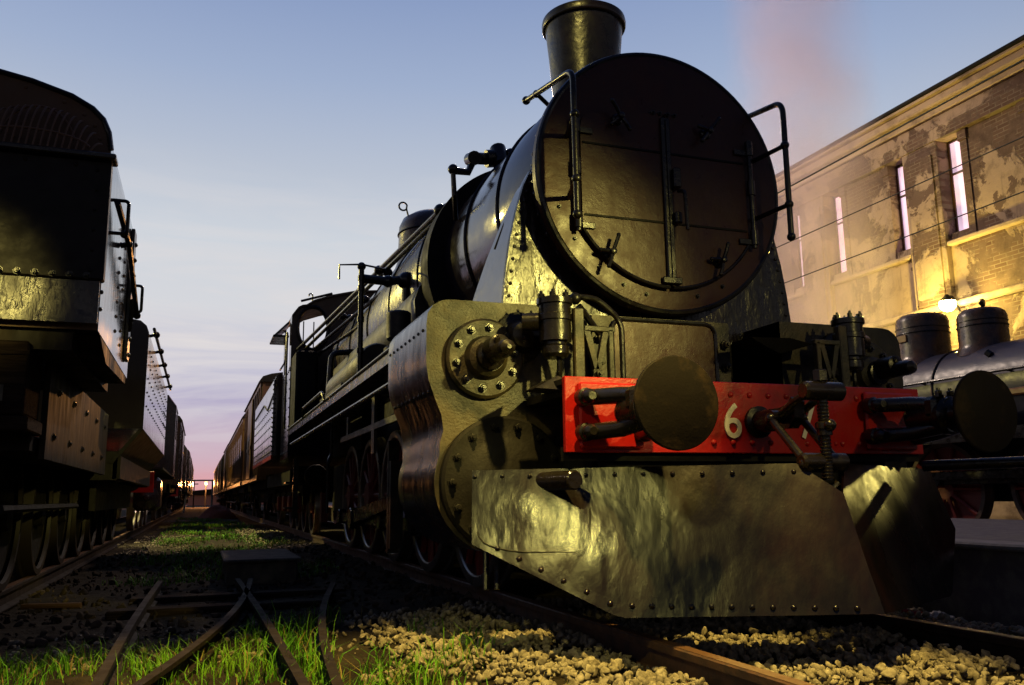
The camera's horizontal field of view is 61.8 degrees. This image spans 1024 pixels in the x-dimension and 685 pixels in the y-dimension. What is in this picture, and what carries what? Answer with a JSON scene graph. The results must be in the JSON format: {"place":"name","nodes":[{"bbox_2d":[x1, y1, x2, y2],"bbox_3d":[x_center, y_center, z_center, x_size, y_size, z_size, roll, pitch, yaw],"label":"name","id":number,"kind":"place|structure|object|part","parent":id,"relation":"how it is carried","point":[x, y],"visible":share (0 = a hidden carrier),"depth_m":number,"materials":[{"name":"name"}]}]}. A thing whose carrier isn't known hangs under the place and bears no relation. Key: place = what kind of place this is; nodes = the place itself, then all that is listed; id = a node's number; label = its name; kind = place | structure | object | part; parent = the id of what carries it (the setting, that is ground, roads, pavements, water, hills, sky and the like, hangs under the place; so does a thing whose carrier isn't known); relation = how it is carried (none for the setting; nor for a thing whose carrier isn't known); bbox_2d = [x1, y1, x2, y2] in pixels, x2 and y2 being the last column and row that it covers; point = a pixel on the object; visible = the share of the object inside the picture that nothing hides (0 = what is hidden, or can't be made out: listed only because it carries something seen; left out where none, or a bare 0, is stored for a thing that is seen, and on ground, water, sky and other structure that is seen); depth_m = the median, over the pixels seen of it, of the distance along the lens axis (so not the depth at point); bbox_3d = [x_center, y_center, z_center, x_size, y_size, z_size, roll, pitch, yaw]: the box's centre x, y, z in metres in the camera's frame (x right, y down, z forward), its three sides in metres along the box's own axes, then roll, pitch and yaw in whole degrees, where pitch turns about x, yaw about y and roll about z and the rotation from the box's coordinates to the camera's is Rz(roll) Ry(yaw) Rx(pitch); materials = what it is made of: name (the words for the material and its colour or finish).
{"place":"outdoors","nodes":[
{"label":"outdoors","id":0,"kind":"place"},
{"bbox_2d":[171,489,263,505],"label":"yard shed","id":1,"kind":"structure","parent":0,"point":[199,497],"depth_m":124.96,"materials":[{"name":"red paint"}]},
{"bbox_2d":[102,516,339,586],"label":"short grass","id":2,"kind":"structure","parent":0,"point":[198,525],"depth_m":13.86,"materials":[{"name":"green plant"}]},
{"bbox_2d":[0,600,570,684],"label":"tall grass","id":3,"kind":"structure","parent":0,"point":[309,659],"depth_m":4.16,"materials":[{"name":"green plant"}]},
{"bbox_2d":[0,502,1023,684],"bbox_3d":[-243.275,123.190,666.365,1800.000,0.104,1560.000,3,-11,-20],"label":"ground","id":4,"kind":"structure","parent":0,"point":[522,583],"depth_m":6.45,"materials":[{"name":"brown soil"}]},
{"bbox_2d":[20,602,81,609],"bbox_3d":[-3.550,2.028,6.581,0.480,0.054,0.074,-2,-10,5],"label":"tie","id":5,"kind":"object","parent":4,"relation":"on","point":[51,605],"visible":1,"depth_m":6.56,"materials":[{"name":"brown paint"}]},
{"bbox_2d":[0,505,187,613],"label":"rail","id":6,"kind":"object","parent":4,"relation":"on","point":[12,594],"visible":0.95,"depth_m":9.24,"materials":[{"name":"brown metal"}]},
{"bbox_2d":[0,69,143,590],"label":"locomotive tender","id":7,"kind":"object","parent":6,"relation":"on","point":[70,310],"visible":0.98,"depth_m":5.61,"materials":[{"name":"steel"},{"name":"painted metal"}]},
{"bbox_2d":[0,104,102,150],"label":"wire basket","id":8,"kind":"object","parent":7,"relation":"attached to","point":[36,129],"visible":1,"depth_m":5.51,"materials":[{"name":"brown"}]},
{"bbox_2d":[118,395,178,531],"bbox_3d":[-10.152,2.682,21.674,2.840,3.993,11.100,3,-11,-20],"label":"steam locomotive","id":9,"kind":"object","parent":6,"relation":"on","point":[143,501],"visible":0.27,"depth_m":20.32,"materials":[{"name":"black metal"}]},
{"bbox_2d":[116,415,185,520],"bbox_3d":[-13.613,4.617,31.128,3.126,3.604,8.630,3,-11,-20],"label":"tool van","id":10,"kind":"object","parent":6,"relation":"on","point":[169,487],"visible":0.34,"depth_m":29.07,"materials":[{"name":"black"}]},
{"bbox_3d":[-12.195,4.283,31.707,0.103,1.920,2.000,3,-11,-20],"label":"sliding door","id":11,"kind":"part","parent":10,"relation":"part of","materials":[{"name":"brown metal"}]},
{"bbox_2d":[91,581,162,684],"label":"narrow rail","id":12,"kind":"object","parent":4,"relation":"on","point":[105,675],"visible":0.91,"depth_m":4.59,"materials":[{"name":"brown metal"}]},
{"bbox_2d":[116,506,171,522],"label":"rail","id":13,"kind":"object","parent":4,"relation":"on","point":[121,519],"visible":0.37,"depth_m":34.74,"materials":[{"name":"brown metal"}]},
{"bbox_2d":[34,319,172,558],"bbox_3d":[-6.811,1.593,12.588,3.101,2.854,7.380,3,-11,-20],"label":"riveted tender","id":14,"kind":"object","parent":13,"relation":"on","point":[134,407],"visible":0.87,"depth_m":10.71,"materials":[{"name":"black metal"}]},
{"bbox_2d":[164,445,187,514],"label":"steam locomotive","id":15,"kind":"object","parent":13,"relation":"on","point":[174,498],"visible":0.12,"depth_m":42.17,"materials":[{"name":"black metal"}]},
{"bbox_2d":[172,449,190,511],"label":"tank van","id":16,"kind":"object","parent":13,"relation":"on","point":[183,490],"visible":0.08,"depth_m":49.52,"materials":[{"name":"black"}]},
{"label":"sliding door","id":17,"kind":"part","parent":16,"relation":"part of","materials":[{"name":"brown metal"}]},
{"bbox_2d":[176,458,191,509],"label":"goods van","id":18,"kind":"object","parent":13,"relation":"on","point":[178,506],"visible":0.11,"depth_m":61.46,"materials":[{"name":"black"}]},
{"bbox_2d":[180,464,192,507],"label":"goods van","id":19,"kind":"object","parent":13,"relation":"on","point":[181,506],"visible":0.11,"depth_m":71.00,"materials":[{"name":"black"}]},
{"bbox_2d":[183,468,193,505],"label":"goods van","id":20,"kind":"object","parent":13,"relation":"on","point":[192,487],"visible":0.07,"depth_m":80.30,"materials":[{"name":"black wood"}]},
{"bbox_2d":[132,578,253,684],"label":"narrow rail","id":21,"kind":"object","parent":4,"relation":"on","point":[232,618],"visible":0.87,"depth_m":4.38,"materials":[{"name":"brown metal"}]},
{"bbox_2d":[192,481,197,507],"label":"yard pole","id":22,"kind":"object","parent":4,"relation":"on","point":[193,494],"visible":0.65,"depth_m":87.81,"materials":[{"name":"black metal"}]},
{"bbox_2d":[182,480,213,512],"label":"white frame","id":23,"kind":"object","parent":4,"relation":"on","point":[211,494],"visible":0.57,"depth_m":55.71,"materials":[{"name":"beige metal"}]},
{"bbox_2d":[204,482,206,506],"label":"yard lantern","id":24,"kind":"object","parent":4,"relation":"on","point":[205,494],"visible":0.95,"depth_m":93.02,"materials":[{"name":"black"}]},
{"bbox_2d":[198,504,236,518],"bbox_3d":[-12.805,7.367,37.175,1.670,0.651,1.874,-2,-10,6],"label":"earth mound","id":25,"kind":"object","parent":4,"relation":"on","point":[218,511],"visible":0.94,"depth_m":36.72,"materials":[{"name":"brown soil"}]},
{"bbox_2d":[105,597,349,619],"bbox_3d":[-2.130,2.043,6.517,1.750,0.102,0.200,3,-11,-20],"label":"timber tie","id":26,"kind":"object","parent":4,"relation":"on","point":[120,614],"visible":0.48,"depth_m":6.40,"materials":[{"name":"brown wood"}]},
{"bbox_2d":[129,587,345,603],"bbox_3d":[-2.306,2.184,7.291,1.750,0.102,0.200,3,-11,-20],"label":"timber tie","id":27,"kind":"object","parent":4,"relation":"on","point":[202,597],"visible":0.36,"depth_m":7.21,"materials":[{"name":"brown wood"}]},
{"bbox_2d":[0,543,504,648],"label":"oily ballast","id":28,"kind":"structure","parent":4,"relation":"on","point":[109,631],"depth_m":6.93,"materials":[{"name":"gravel"}]},
{"bbox_2d":[220,549,301,584],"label":"concrete block","id":29,"kind":"structure","parent":4,"relation":"on","point":[265,566],"depth_m":8.46,"materials":[{"name":"grey concrete"}]},
{"bbox_2d":[233,578,309,684],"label":"narrow rail","id":30,"kind":"object","parent":4,"relation":"on","point":[294,672],"visible":0.73,"depth_m":4.49,"materials":[{"name":"brown metal"}]},
{"bbox_2d":[316,582,343,684],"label":"narrow rail","id":31,"kind":"object","parent":4,"relation":"on","point":[332,671],"visible":0.88,"depth_m":4.37,"materials":[{"name":"brown metal"}]},
{"bbox_2d":[1,528,1023,684],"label":"pale ballast","id":32,"kind":"structure","parent":4,"relation":"on","point":[926,663],"depth_m":4.28,"materials":[{"name":"gravel"}]},
{"bbox_2d":[921,610,954,618],"bbox_3d":[2.636,1.692,5.301,0.214,0.062,0.177,-9,-13,39],"label":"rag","id":33,"kind":"object","parent":32,"relation":"on","point":[935,614],"visible":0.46,"depth_m":5.28,"materials":[{"name":"grey fabric"}]},
{"bbox_2d":[228,508,814,684],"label":"rail","id":34,"kind":"object","parent":4,"relation":"on","point":[645,650],"visible":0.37,"depth_m":4.42,"materials":[{"name":"brown metal"}]},
{"bbox_2d":[213,469,221,504],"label":"goods van","id":35,"kind":"object","parent":34,"relation":"on","point":[214,488],"visible":0.16,"depth_m":86.41,"materials":[{"name":"black wood"}]},
{"bbox_2d":[214,465,223,505],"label":"goods van","id":36,"kind":"object","parent":34,"relation":"on","point":[219,500],"visible":0.11,"depth_m":76.98,"materials":[{"name":"black"}]},
{"bbox_2d":[222,445,239,511],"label":"goods van","id":37,"kind":"object","parent":34,"relation":"on","point":[225,475],"visible":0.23,"depth_m":49.15,"materials":[{"name":"black"}]},
{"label":"sliding door","id":38,"kind":"part","parent":37,"relation":"part of","materials":[{"name":"brown wood"}]},
{"bbox_2d":[216,461,247,507],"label":"goods van","id":39,"kind":"object","parent":34,"relation":"on","point":[217,492],"visible":0.14,"depth_m":67.88,"materials":[{"name":"black"}]},
{"bbox_2d":[219,454,250,508],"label":"goods van","id":40,"kind":"object","parent":34,"relation":"on","point":[221,477],"visible":0.19,"depth_m":58.48,"materials":[{"name":"black wood"}]},
{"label":"sliding door","id":41,"kind":"part","parent":40,"relation":"part of","materials":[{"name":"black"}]},
{"bbox_2d":[241,372,337,524],"bbox_3d":[-6.337,3.377,25.639,3.126,3.924,9.330,3,-11,-20],"label":"goods van","id":42,"kind":"object","parent":34,"relation":"on","point":[256,479],"visible":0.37,"depth_m":23.88,"materials":[{"name":"black wood"}]},
{"bbox_3d":[-7.765,2.900,25.206,0.103,2.240,2.000,3,-11,-20],"label":"sliding door","id":43,"kind":"part","parent":42,"relation":"part of","materials":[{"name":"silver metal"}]},
{"bbox_2d":[253,372,345,534],"bbox_3d":[-3.713,2.375,18.382,3.255,3.274,6.480,3,-11,-20],"label":"tender","id":44,"kind":"object","parent":34,"relation":"on","point":[310,452],"visible":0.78,"depth_m":15.82,"materials":[{"name":"black metal"}]},
{"bbox_2d":[270,0,1023,617],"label":"steam locomotive","id":45,"kind":"object","parent":34,"relation":"on","point":[570,346],"visible":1,"depth_m":4.91,"materials":[{"name":"black metal"}]},
{"bbox_2d":[574,112,670,288],"bbox_3d":[0.695,-0.948,5.467,0.660,1.202,0.071,3,-11,-20],"label":"smokebox door","id":46,"kind":"structure","parent":45,"relation":"in","point":[620,169],"depth_m":5.48,"materials":[{"name":"black metal"}]},
{"bbox_2d":[663,114,758,289],"bbox_3d":[1.337,-0.916,5.695,0.660,1.202,0.071,3,-11,-20],"label":"smokebox door","id":47,"kind":"structure","parent":45,"relation":"in","point":[712,170],"depth_m":5.71,"materials":[{"name":"black metal"}]},
{"bbox_2d":[236,506,1023,670],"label":"rail","id":48,"kind":"object","parent":4,"relation":"on","point":[974,642],"visible":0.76,"depth_m":4.31,"materials":[{"name":"brown metal"}]},
{"bbox_2d":[226,414,276,517],"bbox_3d":[-10.882,5.698,38.084,3.100,3.854,17.230,3,-11,-20],"label":"passenger coach","id":49,"kind":"object","parent":48,"relation":"on","point":[235,486],"visible":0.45,"depth_m":34.69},
{"bbox_2d":[273,503,1023,626],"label":"platform","id":50,"kind":"structure","parent":4,"relation":"on","point":[988,586],"depth_m":5.30,"materials":[{"name":"concrete"}]},
{"bbox_2d":[329,506,1023,551],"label":"platform edge","id":51,"kind":"object","parent":50,"relation":"on","point":[1008,546],"depth_m":5.22,"materials":[{"name":"concrete"}]},
{"bbox_2d":[0,0,1023,489],"label":"sky","id":52,"kind":"structure","parent":0,"point":[262,148],"materials":[{"name":"blue"}]},
{"bbox_2d":[774,34,1023,519],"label":"brick building","id":53,"kind":"structure","parent":0,"point":[969,260],"depth_m":17.85,"materials":[{"name":"paint"}]},
{"bbox_2d":[796,214,803,286],"bbox_3d":[7.500,-2.379,21.852,0.060,1.980,0.494,3,-11,-20],"label":"window","id":54,"kind":"structure","parent":53,"relation":"in","point":[797,216],"depth_m":22.03,"materials":[{"name":"white glass"}]},
{"bbox_2d":[833,195,846,273],"bbox_3d":[7.980,-2.620,20.538,0.060,1.980,0.494,3,-11,-20],"label":"window","id":55,"kind":"structure","parent":53,"relation":"in","point":[837,201],"depth_m":20.67,"materials":[{"name":"white glass"}]},
{"bbox_2d":[896,165,910,250],"bbox_3d":[8.662,-2.963,18.668,0.060,1.980,0.494,3,-11,-20],"label":"window","id":56,"kind":"structure","parent":53,"relation":"in","point":[899,169],"depth_m":18.82,"materials":[{"name":"white glass"}]},
{"bbox_2d":[939,294,960,311],"bbox_3d":[8.622,-0.746,16.749,0.493,0.399,0.307,-1,-10,3],"label":"wall lamp","id":57,"kind":"object","parent":53,"relation":"attached to","point":[947,303],"visible":0.98,"depth_m":16.67,"materials":[{"name":"white glass"}]},
{"bbox_2d":[947,138,968,231],"bbox_3d":[9.142,-3.205,17.353,0.060,1.980,0.494,3,-11,-20],"label":"window","id":58,"kind":"structure","parent":53,"relation":"in","point":[953,147],"depth_m":17.46,"materials":[{"name":"white glass"}]},
{"bbox_2d":[776,136,1023,247],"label":"overhead wire","id":59,"kind":"object","parent":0,"point":[909,188],"visible":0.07,"depth_m":10.41,"materials":[{"name":"black metal"}]},
{"bbox_2d":[778,59,1023,193],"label":"overhead wire","id":60,"kind":"object","parent":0,"point":[985,80],"visible":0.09,"depth_m":10.44,"materials":[{"name":"black metal"}]},
{"bbox_2d":[784,191,1023,283],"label":"overhead wire","id":61,"kind":"object","parent":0,"point":[910,234],"visible":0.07,"depth_m":10.37,"materials":[{"name":"black metal"}]},
{"bbox_3d":[-0.483,6.317,31.071,0.124,0.153,60.000,3,-11,-20],"label":"rail","id":62,"kind":"object","parent":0,"visible":0},
{"bbox_2d":[895,298,1023,519],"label":"tank locomotive","id":63,"kind":"object","parent":62,"relation":"on","point":[985,343],"visible":0.38,"depth_m":12.46,"materials":[{"name":"black metal"}]}
]}

